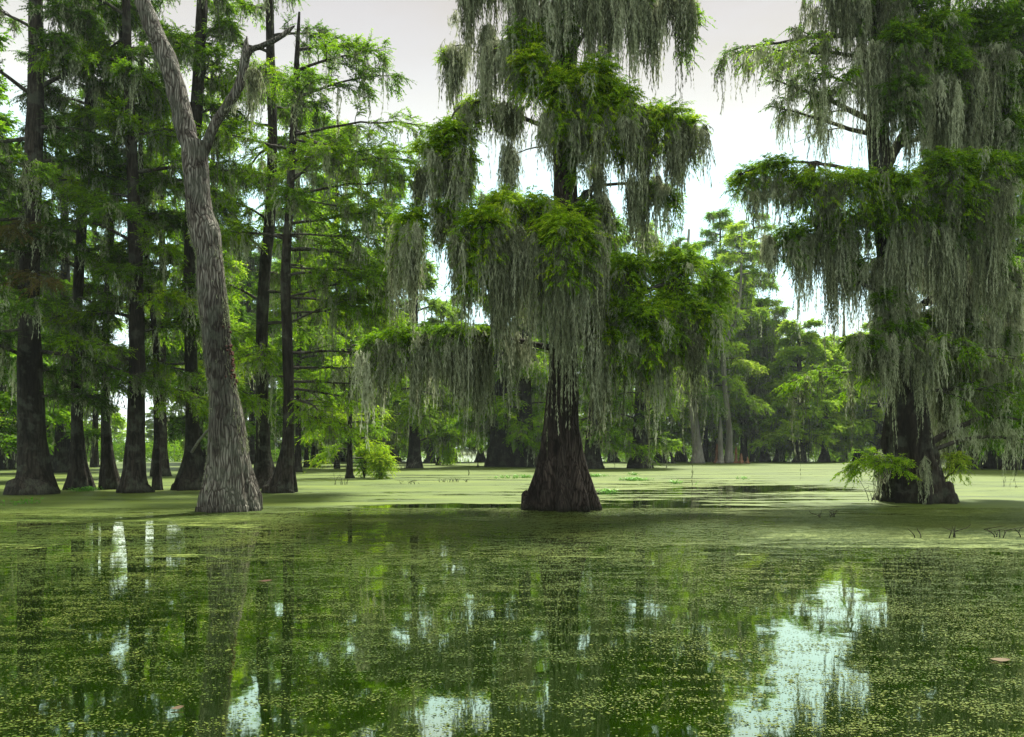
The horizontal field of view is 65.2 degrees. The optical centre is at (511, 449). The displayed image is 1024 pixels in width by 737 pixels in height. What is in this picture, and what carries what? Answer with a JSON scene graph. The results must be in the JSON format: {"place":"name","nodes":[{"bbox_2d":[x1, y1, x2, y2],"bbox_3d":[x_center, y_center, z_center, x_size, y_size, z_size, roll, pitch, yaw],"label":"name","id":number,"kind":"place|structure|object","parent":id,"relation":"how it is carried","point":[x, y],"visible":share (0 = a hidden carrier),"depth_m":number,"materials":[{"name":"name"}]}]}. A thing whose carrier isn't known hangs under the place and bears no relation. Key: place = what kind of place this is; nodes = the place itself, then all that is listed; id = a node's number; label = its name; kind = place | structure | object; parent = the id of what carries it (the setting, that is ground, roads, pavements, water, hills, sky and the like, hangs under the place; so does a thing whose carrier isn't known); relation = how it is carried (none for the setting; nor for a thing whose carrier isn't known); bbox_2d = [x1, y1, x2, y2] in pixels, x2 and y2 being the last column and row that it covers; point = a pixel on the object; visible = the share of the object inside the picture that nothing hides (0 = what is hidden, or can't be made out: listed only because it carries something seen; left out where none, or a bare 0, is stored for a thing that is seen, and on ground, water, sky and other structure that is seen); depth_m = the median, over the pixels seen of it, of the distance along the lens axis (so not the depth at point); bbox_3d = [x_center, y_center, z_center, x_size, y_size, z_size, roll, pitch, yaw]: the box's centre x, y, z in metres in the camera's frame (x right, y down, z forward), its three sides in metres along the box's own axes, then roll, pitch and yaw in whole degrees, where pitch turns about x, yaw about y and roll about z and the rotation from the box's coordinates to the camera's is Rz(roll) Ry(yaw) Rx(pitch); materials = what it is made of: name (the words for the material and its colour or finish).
{"place":"outdoors","nodes":[
{"label":"outdoors","id":0,"kind":"place"},
{"bbox_2d":[0,453,1023,736],"bbox_3d":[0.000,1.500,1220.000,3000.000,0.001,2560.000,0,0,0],"label":"water","id":1,"kind":"structure","parent":0,"point":[796,627],"depth_m":6.45,"materials":[{"name":"green liquid"}]},
{"bbox_2d":[0,497,42,505],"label":"floating plant","id":2,"kind":"object","parent":1,"relation":"on","point":[31,501],"visible":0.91,"depth_m":21.98,"materials":[{"name":"green plant"}]},
{"bbox_2d":[0,110,58,450],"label":"cypress tree","id":3,"kind":"object","parent":1,"relation":"on","point":[5,117],"visible":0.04,"depth_m":50.23,"materials":[{"name":"green plant"}]},
{"bbox_2d":[0,252,59,469],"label":"cypress tree","id":4,"kind":"object","parent":1,"relation":"on","point":[11,463],"depth_m":59.55,"materials":[{"name":"green plant"}]},
{"bbox_2d":[0,25,89,473],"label":"cypress tree","id":5,"kind":"object","parent":1,"relation":"on","point":[7,439],"visible":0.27,"depth_m":36.34,"materials":[{"name":"green plant"}]},
{"bbox_2d":[7,255,99,463],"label":"cypress tree","id":6,"kind":"object","parent":1,"relation":"on","point":[47,430],"visible":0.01,"depth_m":74.58,"materials":[{"name":"green plant"}]},
{"bbox_2d":[40,108,119,472],"bbox_3d":[-29.405,-10.291,52.192,6.106,24.283,6.646,0,0,-44],"label":"cypress tree","id":7,"kind":"object","parent":1,"relation":"on","point":[62,438],"visible":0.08,"depth_m":51.76,"materials":[{"name":"green plant"}]},
{"bbox_2d":[0,0,167,489],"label":"cypress tree","id":8,"kind":"object","parent":1,"relation":"on","point":[79,475],"visible":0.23,"depth_m":29.66,"materials":[{"name":"green plant"}]},
{"bbox_2d":[68,486,102,491],"bbox_3d":[-15.511,1.414,28.945,1.199,0.202,1.804,0,0,0],"label":"floating plant","id":9,"kind":"object","parent":1,"relation":"on","point":[91,488],"visible":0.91,"depth_m":28.77,"materials":[{"name":"green plant"}]},
{"bbox_2d":[0,0,171,494],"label":"cypress tree","id":10,"kind":"object","parent":1,"relation":"on","point":[34,474],"visible":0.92,"depth_m":26.68,"materials":[{"name":"green plant"}]},
{"bbox_2d":[83,413,100,447],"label":"cypress tree","id":11,"kind":"object","parent":1,"relation":"on","point":[90,420],"visible":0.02,"depth_m":149.60,"materials":[{"name":"green plant"}]},
{"bbox_2d":[70,88,127,466],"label":"cypress tree","id":12,"kind":"object","parent":1,"relation":"on","point":[94,460],"visible":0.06,"depth_m":68.11,"materials":[{"name":"green plant"}]},
{"bbox_2d":[99,406,125,448],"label":"cypress tree","id":13,"kind":"object","parent":1,"relation":"on","point":[115,428],"visible":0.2,"depth_m":149.62,"materials":[{"name":"green plant"}]},
{"bbox_2d":[42,0,183,489],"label":"cypress tree","id":14,"kind":"object","parent":1,"relation":"on","point":[109,477],"visible":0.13,"depth_m":29.98,"materials":[{"name":"green plant"}]},
{"bbox_2d":[27,0,236,492],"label":"cypress tree","id":15,"kind":"object","parent":1,"relation":"on","point":[133,478],"visible":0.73,"depth_m":27.64,"materials":[{"name":"green plant"}]},
{"bbox_2d":[78,29,206,489],"bbox_3d":[-13.230,-7.857,29.616,5.057,19.417,4.070,0,0,-21],"label":"cypress tree","id":16,"kind":"object","parent":1,"relation":"on","point":[108,180],"visible":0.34,"depth_m":29.15,"materials":[{"name":"green plant"}]},
{"bbox_2d":[145,406,153,444],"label":"cypress tree","id":17,"kind":"object","parent":1,"relation":"on","point":[149,435],"visible":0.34,"depth_m":149.39,"materials":[{"name":"green plant"}]},
{"bbox_2d":[123,99,202,476],"bbox_3d":[-19.494,-9.321,44.894,5.039,22.342,4.907,0,0,0],"label":"cypress tree","id":18,"kind":"object","parent":1,"relation":"on","point":[165,467],"visible":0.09,"depth_m":44.66,"materials":[{"name":"green plant"}]},
{"bbox_2d":[167,405,183,453],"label":"cypress tree","id":19,"kind":"object","parent":1,"relation":"on","point":[171,411],"visible":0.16,"depth_m":149.27,"materials":[{"name":"green plant"}]},
{"bbox_2d":[91,0,275,490],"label":"cypress tree","id":20,"kind":"object","parent":1,"relation":"on","point":[189,476],"visible":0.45,"depth_m":29.42,"materials":[{"name":"green plant"}]},
{"bbox_2d":[147,209,255,463],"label":"cypress tree","id":21,"kind":"object","parent":1,"relation":"on","point":[175,424],"visible":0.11,"depth_m":64.06,"materials":[{"name":"green plant"}]},
{"bbox_2d":[168,74,249,427],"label":"cypress tree","id":22,"kind":"object","parent":1,"relation":"on","point":[235,268],"visible":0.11,"depth_m":60.91,"materials":[{"name":"green plant"}]},
{"bbox_2d":[169,251,257,450],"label":"cypress tree","id":23,"kind":"object","parent":1,"relation":"on","point":[253,305],"visible":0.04,"depth_m":88.73,"materials":[{"name":"green plant"}]},
{"bbox_2d":[134,0,294,512],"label":"dead tree","id":24,"kind":"object","parent":1,"relation":"on","point":[229,483],"visible":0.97,"depth_m":19.37,"materials":[{"name":"grey wood"}]},
{"bbox_2d":[205,242,295,463],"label":"cypress tree","id":25,"kind":"object","parent":1,"relation":"on","point":[252,261],"visible":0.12,"depth_m":83.65,"materials":[{"name":"green plant"}]},
{"bbox_2d":[240,266,281,456],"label":"cypress tree","id":26,"kind":"object","parent":1,"relation":"on","point":[278,444],"depth_m":94.96,"materials":[{"name":"green plant"}]},
{"bbox_2d":[190,0,356,488],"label":"cypress tree","id":27,"kind":"object","parent":1,"relation":"on","point":[262,358],"visible":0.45,"depth_m":30.81,"materials":[{"name":"green plant"}]},
{"bbox_2d":[255,247,323,454],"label":"cypress tree","id":28,"kind":"object","parent":1,"relation":"on","point":[272,268],"visible":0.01,"depth_m":94.72,"materials":[{"name":"green plant"}]},
{"bbox_2d":[236,61,355,471],"bbox_3d":[-14.294,-11.986,53.484,7.639,27.672,7.522,0,0,-37],"label":"cypress tree","id":29,"kind":"object","parent":1,"relation":"on","point":[322,182],"visible":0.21,"depth_m":53.12,"materials":[{"name":"green plant"}]},
{"bbox_2d":[273,281,346,466],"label":"cypress tree","id":30,"kind":"object","parent":1,"relation":"on","point":[306,458],"visible":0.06,"depth_m":68.92,"materials":[{"name":"green plant"}]},
{"bbox_2d":[185,12,435,492],"bbox_3d":[-6.703,-6.746,27.788,8.076,17.239,6.884,0,0,-43],"label":"cypress tree","id":31,"kind":"object","parent":1,"relation":"on","point":[368,272],"visible":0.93,"depth_m":27.67,"materials":[{"name":"green plant"}]},
{"bbox_2d":[276,317,347,461],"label":"cypress tree","id":32,"kind":"object","parent":1,"relation":"on","point":[323,438],"visible":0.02,"depth_m":97.24,"materials":[{"name":"green plant"}]},
{"bbox_2d":[272,223,365,466],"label":"cypress tree","id":33,"kind":"object","parent":1,"relation":"on","point":[314,450],"visible":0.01,"depth_m":68.55,"materials":[{"name":"green plant"}]},
{"bbox_2d":[331,473,348,484],"bbox_3d":[-7.297,1.271,34.117,0.884,0.566,0.236,0,0,0],"label":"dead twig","id":34,"kind":"object","parent":1,"relation":"on","point":[341,483],"visible":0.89,"depth_m":34.08,"materials":[{"name":"brown wood"}]},
{"bbox_2d":[291,115,389,468],"bbox_3d":[-13.336,-12.247,62.378,7.589,28.194,8.258,0,0,13],"label":"cypress tree","id":35,"kind":"object","parent":1,"relation":"on","point":[353,342],"visible":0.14,"depth_m":62.14,"materials":[{"name":"green plant"}]},
{"bbox_2d":[295,341,400,478],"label":"cypress tree","id":36,"kind":"object","parent":1,"relation":"on","point":[334,450],"visible":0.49,"depth_m":41.34,"materials":[{"name":"green plant"}]},
{"bbox_2d":[324,325,378,460],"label":"cypress tree","id":37,"kind":"object","parent":1,"relation":"on","point":[341,458],"depth_m":103.23,"materials":[{"name":"green plant"}]},
{"bbox_2d":[353,441,374,477],"bbox_3d":[-7.813,1.142,42.569,1.560,3.358,1.528,0,0,0],"label":"round shrub","id":38,"kind":"object","parent":1,"relation":"on","point":[364,473],"visible":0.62,"depth_m":42.34,"materials":[{"name":"green plant"}]},
{"bbox_2d":[341,318,405,455],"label":"cypress tree","id":39,"kind":"object","parent":1,"relation":"on","point":[390,409],"visible":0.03,"depth_m":92.19,"materials":[{"name":"green plant"}]},
{"bbox_2d":[362,446,399,478],"bbox_3d":[-6.818,1.182,40.851,1.823,2.784,2.300,0,0,30],"label":"round shrub","id":40,"kind":"object","parent":1,"relation":"on","point":[380,462],"visible":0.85,"depth_m":40.58,"materials":[{"name":"green plant"}]},
{"bbox_2d":[351,146,424,449],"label":"cypress tree","id":41,"kind":"object","parent":1,"relation":"on","point":[393,206],"visible":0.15,"depth_m":76.85,"materials":[{"name":"green plant"}]},
{"bbox_2d":[375,314,426,461],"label":"cypress tree","id":42,"kind":"object","parent":1,"relation":"on","point":[398,459],"depth_m":99.50,"materials":[{"name":"green plant"}]},
{"bbox_2d":[394,457,415,468],"bbox_3d":[-8.536,1.037,62.524,3.538,1.043,0.258,0,0,0],"label":"dead twig","id":43,"kind":"object","parent":1,"relation":"on","point":[405,463],"visible":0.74,"depth_m":62.53,"materials":[{"name":"wood"}]},
{"bbox_2d":[362,227,472,467],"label":"cypress tree","id":44,"kind":"object","parent":1,"relation":"on","point":[442,310],"visible":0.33,"depth_m":63.70,"materials":[{"name":"green plant"}]},
{"bbox_2d":[391,373,453,462],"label":"cypress tree","id":45,"kind":"object","parent":1,"relation":"on","point":[430,454],"visible":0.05,"depth_m":89.53,"materials":[{"name":"green plant"}]},
{"bbox_2d":[396,390,480,464],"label":"cypress tree","id":46,"kind":"object","parent":1,"relation":"on","point":[446,453],"visible":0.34,"depth_m":76.30,"materials":[{"name":"green plant"}]},
{"bbox_2d":[420,295,482,461],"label":"cypress tree","id":47,"kind":"object","parent":1,"relation":"on","point":[433,321],"visible":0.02,"depth_m":97.41,"materials":[{"name":"green plant"}]},
{"bbox_2d":[447,323,491,461],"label":"cypress tree","id":48,"kind":"object","parent":1,"relation":"on","point":[481,457],"visible":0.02,"depth_m":95.34,"materials":[{"name":"green plant"}]},
{"bbox_2d":[455,353,517,459],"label":"cypress tree","id":49,"kind":"object","parent":1,"relation":"on","point":[476,443],"visible":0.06,"depth_m":72.64,"materials":[{"name":"green plant"}]},
{"bbox_2d":[444,289,547,466],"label":"cypress tree","id":50,"kind":"object","parent":1,"relation":"on","point":[500,453],"visible":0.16,"depth_m":69.38,"materials":[{"name":"green plant"}]},
{"bbox_2d":[0,508,1023,736],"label":"duckweed","id":51,"kind":"object","parent":1,"relation":"on","point":[925,525],"visible":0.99,"depth_m":10.33,"materials":[{"name":"green plant"}]},
{"bbox_2d":[0,462,1023,557],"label":"duckweed mat","id":52,"kind":"object","parent":1,"relation":"on","point":[988,490],"visible":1,"depth_m":27.24,"materials":[{"name":"green plant"}]},
{"bbox_2d":[515,474,531,477],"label":"floating plant","id":53,"kind":"object","parent":1,"relation":"on","point":[527,476],"visible":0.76,"depth_m":42.38,"materials":[{"name":"green plant"}]},
{"bbox_2d":[473,292,578,466],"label":"cypress tree","id":54,"kind":"object","parent":1,"relation":"on","point":[523,427],"visible":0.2,"depth_m":68.09,"materials":[{"name":"green plant"}]},
{"bbox_2d":[510,334,544,453],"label":"cypress tree","id":55,"kind":"object","parent":1,"relation":"on","point":[532,362],"visible":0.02,"depth_m":103.82,"materials":[{"name":"green plant"}]},
{"bbox_2d":[86,431,983,460],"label":"undergrowth","id":56,"kind":"object","parent":1,"relation":"on","point":[118,453],"visible":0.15,"depth_m":104.78,"materials":[{"name":"green plant"}]},
{"bbox_2d":[349,0,742,512],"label":"cypress tree","id":57,"kind":"object","parent":1,"relation":"on","point":[510,250],"visible":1,"depth_m":19.41,"materials":[{"name":"green plant"}]},
{"bbox_2d":[515,323,583,451],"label":"cypress tree","id":58,"kind":"object","parent":1,"relation":"on","point":[538,439],"visible":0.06,"depth_m":92.76,"materials":[{"name":"green plant"}]},
{"bbox_2d":[535,345,622,460],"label":"cypress tree","id":59,"kind":"object","parent":1,"relation":"on","point":[585,428],"visible":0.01,"depth_m":87.43,"materials":[{"name":"green plant"}]},
{"bbox_2d":[590,473,608,476],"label":"floating plant","id":60,"kind":"object","parent":1,"relation":"on","point":[594,475],"visible":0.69,"depth_m":43.98,"materials":[{"name":"green plant"}]},
{"bbox_2d":[542,237,660,468],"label":"cypress tree","id":61,"kind":"object","parent":1,"relation":"on","point":[621,440],"visible":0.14,"depth_m":61.46,"materials":[{"name":"green plant"}]},
{"bbox_2d":[596,488,618,493],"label":"floating plant","id":62,"kind":"object","parent":1,"relation":"on","point":[607,491],"visible":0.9,"depth_m":27.33,"materials":[{"name":"green plant"}]},
{"bbox_2d":[581,386,634,461],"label":"cypress tree","id":63,"kind":"object","parent":1,"relation":"on","point":[615,457],"visible":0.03,"depth_m":95.27,"materials":[{"name":"green plant"}]},
{"bbox_2d":[619,476,653,480],"bbox_3d":[5.955,1.411,38.556,1.744,0.209,1.838,0,0,-35],"label":"floating plant","id":64,"kind":"object","parent":1,"relation":"on","point":[633,478],"visible":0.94,"depth_m":38.54,"materials":[{"name":"green plant"}]},
{"bbox_2d":[580,220,708,468],"bbox_3d":[10.372,-8.286,64.646,9.632,20.681,9.522,0,0,33],"label":"cypress tree","id":65,"kind":"object","parent":1,"relation":"on","point":[638,429],"visible":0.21,"depth_m":63.67,"materials":[{"name":"green plant"}]},
{"bbox_2d":[621,366,691,462],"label":"cypress tree","id":66,"kind":"object","parent":1,"relation":"on","point":[673,428],"visible":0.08,"depth_m":90.80,"materials":[{"name":"green plant"}]},
{"bbox_2d":[668,447,675,462],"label":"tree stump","id":67,"kind":"object","parent":1,"relation":"on","point":[672,459],"visible":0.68,"depth_m":88.04,"materials":[{"name":"wood"}]},
{"bbox_2d":[663,372,715,461],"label":"cypress tree","id":68,"kind":"object","parent":1,"relation":"on","point":[682,457],"visible":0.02,"depth_m":99.10,"materials":[{"name":"green plant"}]},
{"bbox_2d":[652,229,732,462],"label":"cypress tree","id":69,"kind":"object","parent":1,"relation":"on","point":[698,456],"visible":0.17,"depth_m":86.28,"materials":[{"name":"green plant"}]},
{"bbox_2d":[675,290,742,461],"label":"cypress tree","id":70,"kind":"object","parent":1,"relation":"on","point":[705,443],"visible":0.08,"depth_m":95.96,"materials":[{"name":"green plant"}]},
{"bbox_2d":[671,295,753,461],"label":"cypress tree","id":71,"kind":"object","parent":1,"relation":"on","point":[736,429],"visible":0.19,"depth_m":95.47,"materials":[{"name":"green plant"}]},
{"bbox_2d":[713,444,717,462],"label":"cypress knee","id":72,"kind":"object","parent":1,"relation":"on","point":[716,457],"visible":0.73,"depth_m":87.03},
{"bbox_2d":[716,417,724,462],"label":"tree stump","id":73,"kind":"object","parent":1,"relation":"on","point":[720,449],"visible":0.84,"depth_m":86.39,"materials":[{"name":"grey wood"}]},
{"bbox_2d":[697,207,752,423],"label":"cypress tree","id":74,"kind":"object","parent":1,"relation":"on","point":[720,215],"visible":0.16,"depth_m":98.70,"materials":[{"name":"green plant"}]},
{"bbox_2d":[733,447,738,462],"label":"cypress knee","id":75,"kind":"object","parent":1,"relation":"on","point":[735,459],"visible":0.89,"depth_m":86.28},
{"bbox_2d":[701,223,777,462],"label":"cypress tree","id":76,"kind":"object","parent":1,"relation":"on","point":[728,257],"visible":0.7,"depth_m":87.61,"materials":[{"name":"green plant"}]},
{"bbox_2d":[737,453,744,463],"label":"cypress knee","id":77,"kind":"object","parent":1,"relation":"on","point":[741,461],"visible":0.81,"depth_m":85.88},
{"bbox_2d":[721,265,772,461],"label":"cypress tree","id":78,"kind":"object","parent":1,"relation":"on","point":[750,418],"visible":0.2,"depth_m":96.50,"materials":[{"name":"green plant"}]},
{"bbox_2d":[717,213,785,461],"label":"cypress tree","id":79,"kind":"object","parent":1,"relation":"on","point":[766,227],"visible":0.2,"depth_m":98.43,"materials":[{"name":"green plant"}]},
{"bbox_2d":[731,298,812,461],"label":"cypress tree","id":80,"kind":"object","parent":1,"relation":"on","point":[774,321],"visible":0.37,"depth_m":96.45,"materials":[{"name":"green plant"}]},
{"bbox_2d":[738,345,814,461],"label":"cypress tree","id":81,"kind":"object","parent":1,"relation":"on","point":[776,457],"visible":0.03,"depth_m":99.35,"materials":[{"name":"green plant"}]},
{"bbox_2d":[749,317,848,462],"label":"cypress tree","id":82,"kind":"object","parent":1,"relation":"on","point":[809,347],"visible":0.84,"depth_m":90.97,"materials":[{"name":"green plant"}]},
{"bbox_2d":[795,337,865,461],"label":"cypress tree","id":83,"kind":"object","parent":1,"relation":"on","point":[824,455],"visible":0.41,"depth_m":94.26,"materials":[{"name":"green plant"}]},
{"bbox_2d":[840,324,847,460],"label":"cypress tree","id":84,"kind":"object","parent":1,"relation":"on","point":[843,333],"visible":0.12,"depth_m":107.07,"materials":[{"name":"grey plant"}]},
{"bbox_2d":[815,331,877,461],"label":"cypress tree","id":85,"kind":"object","parent":1,"relation":"on","point":[856,455],"visible":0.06,"depth_m":98.63,"materials":[{"name":"green plant"}]},
{"bbox_2d":[826,333,871,459],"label":"cypress tree","id":86,"kind":"object","parent":1,"relation":"on","point":[836,340],"visible":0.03,"depth_m":120.22,"materials":[{"name":"green plant"}]},
{"bbox_2d":[836,322,886,457],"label":"cypress tree","id":87,"kind":"object","parent":1,"relation":"on","point":[863,424],"visible":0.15,"depth_m":93.49,"materials":[{"name":"green plant"}]},
{"bbox_2d":[709,0,1023,504],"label":"cypress tree","id":88,"kind":"object","parent":1,"relation":"on","point":[948,79],"visible":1,"depth_m":22.33,"materials":[{"name":"green plant"}]},
{"bbox_2d":[860,481,876,500],"bbox_3d":[10.435,1.126,23.220,0.705,0.854,0.149,0,0,8],"label":"dead twig","id":89,"kind":"object","parent":1,"relation":"on","point":[869,491],"visible":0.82,"depth_m":23.19,"materials":[{"name":"wood"}]},
{"bbox_2d":[907,155,1006,468],"bbox_3d":[34.671,-15.388,62.259,9.251,34.476,8.284,0,0,0],"label":"cypress tree","id":90,"kind":"object","parent":1,"relation":"on","point":[960,403],"visible":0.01,"depth_m":62.24,"materials":[{"name":"green plant"}]},
{"bbox_2d":[944,525,969,537],"bbox_3d":[7.520,1.412,13.588,0.550,0.280,0.142,0,0,-17],"label":"dead twig","id":91,"kind":"object","parent":1,"relation":"on","point":[954,531],"visible":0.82,"depth_m":13.60,"materials":[{"name":"brown wood"}]},
{"bbox_2d":[919,149,1023,469],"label":"cypress tree","id":92,"kind":"object","parent":1,"relation":"on","point":[980,466],"visible":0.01,"depth_m":59.73,"materials":[{"name":"green plant"}]},
{"bbox_2d":[927,158,1023,468],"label":"cypress tree","id":93,"kind":"object","parent":1,"relation":"on","point":[991,462],"depth_m":61.89,"materials":[{"name":"green plant"}]},
{"bbox_2d":[935,97,1023,469],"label":"cypress tree","id":94,"kind":"object","parent":1,"relation":"on","point":[1015,461],"visible":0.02,"depth_m":58.72,"materials":[{"name":"green plant"}]},
{"bbox_2d":[990,658,1009,660],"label":"fallen leaf","id":95,"kind":"object","parent":1,"relation":"on","point":[1002,659],"visible":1,"depth_m":5.66,"materials":[{"name":"beige plant"}]},
{"bbox_2d":[981,157,1023,468],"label":"cypress tree","id":96,"kind":"object","parent":1,"relation":"on","point":[1020,253],"visible":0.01,"depth_m":59.44,"materials":[{"name":"green plant"}]},
{"bbox_2d":[984,526,1023,537],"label":"dead twig","id":97,"kind":"object","parent":1,"relation":"on","point":[1004,531],"visible":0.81,"depth_m":13.63,"materials":[{"name":"brown wood"}]},
{"bbox_2d":[0,0,1023,447],"label":"sky","id":98,"kind":"structure","parent":0,"point":[417,29],"materials":[{"name":"white"}]},
{"bbox_3d":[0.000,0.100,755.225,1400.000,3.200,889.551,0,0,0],"label":"shore","id":99,"kind":"structure","parent":0,"visible":0},
{"bbox_2d":[98,422,865,450],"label":"forest","id":100,"kind":"object","parent":99,"relation":"on","point":[125,426],"depth_m":360.86,"materials":[{"name":"green plant"}]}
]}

